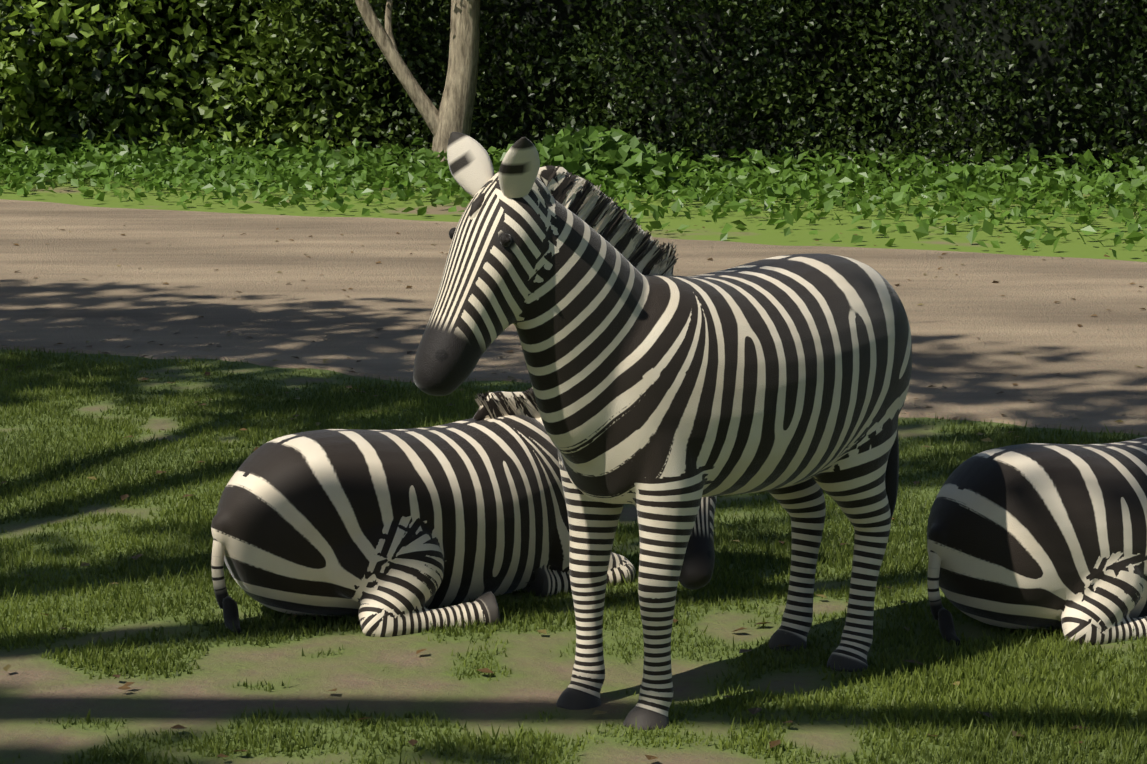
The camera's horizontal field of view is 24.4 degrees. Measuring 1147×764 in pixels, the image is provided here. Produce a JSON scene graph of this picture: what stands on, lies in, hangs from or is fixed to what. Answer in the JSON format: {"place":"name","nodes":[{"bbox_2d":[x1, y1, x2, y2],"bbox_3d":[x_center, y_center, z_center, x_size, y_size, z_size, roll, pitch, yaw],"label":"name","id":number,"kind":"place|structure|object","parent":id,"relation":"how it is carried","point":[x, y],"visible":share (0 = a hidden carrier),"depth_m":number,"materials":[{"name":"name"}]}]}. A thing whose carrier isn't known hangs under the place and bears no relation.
{"place":"outdoors","nodes":[
{"label":"outdoors","id":0,"kind":"place"},
{"bbox_2d":[0,346,1146,763],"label":"grass","id":1,"kind":"structure","parent":0,"point":[1110,706],"depth_m":11.24,"materials":[{"name":"green plant"}]},
{"bbox_2d":[0,199,1146,435],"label":"dirt road","id":2,"kind":"structure","parent":0,"point":[70,297],"depth_m":22.30,"materials":[{"name":"soil"}]},
{"bbox_2d":[0,349,1146,763],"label":"ground","id":3,"kind":"structure","parent":0,"point":[378,675],"depth_m":10.18,"materials":[{"name":"green plant"}]},
{"bbox_2d":[211,387,716,636],"bbox_3d":[-0.492,0.476,11.509,2.314,1.032,1.278,-3,9,-22],"label":"zebra","id":4,"kind":"object","parent":3,"relation":"on","point":[389,533],"visible":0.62,"depth_m":10.99},
{"bbox_2d":[0,223,1146,759],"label":"fallen leaves","id":5,"kind":"object","parent":3,"relation":"on","point":[650,757],"visible":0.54,"depth_m":14.05,"materials":[{"name":"brown plant"}]},
{"bbox_2d":[413,132,911,729],"bbox_3d":[0.427,0.135,9.757,0.814,2.152,2.511,8,11,43],"label":"zebra","id":6,"kind":"object","parent":3,"relation":"on","point":[667,400],"visible":1,"depth_m":9.38},
{"bbox_2d":[927,436,1146,645],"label":"zebra","id":7,"kind":"object","parent":3,"relation":"on","point":[1034,535],"visible":0.98,"depth_m":10.68},
{"bbox_2d":[0,171,1146,261],"bbox_3d":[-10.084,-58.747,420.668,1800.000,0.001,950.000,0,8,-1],"label":"ground","id":8,"kind":"structure","parent":0,"point":[827,227],"depth_m":30.83,"materials":[{"name":"green plant"}]},
{"bbox_2d":[355,0,479,161],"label":"fork tree","id":9,"kind":"object","parent":8,"relation":"on","point":[454,113],"visible":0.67,"depth_m":36.66,"materials":[{"name":"brown plant"}]},
{"bbox_2d":[0,0,1146,182],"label":"hedge backing","id":10,"kind":"object","parent":8,"relation":"on","point":[1032,57],"visible":0.23,"depth_m":37.83,"materials":[{"name":"black"}]},
{"bbox_2d":[0,0,1146,189],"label":"hedge leaves","id":11,"kind":"object","parent":8,"relation":"on","point":[24,64],"visible":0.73,"depth_m":37.16,"materials":[{"name":"green plant"}]},
{"bbox_2d":[0,124,1146,257],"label":"verge plants","id":12,"kind":"object","parent":8,"relation":"on","point":[629,165],"visible":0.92,"depth_m":34.43,"materials":[{"name":"green plant"}]}
]}

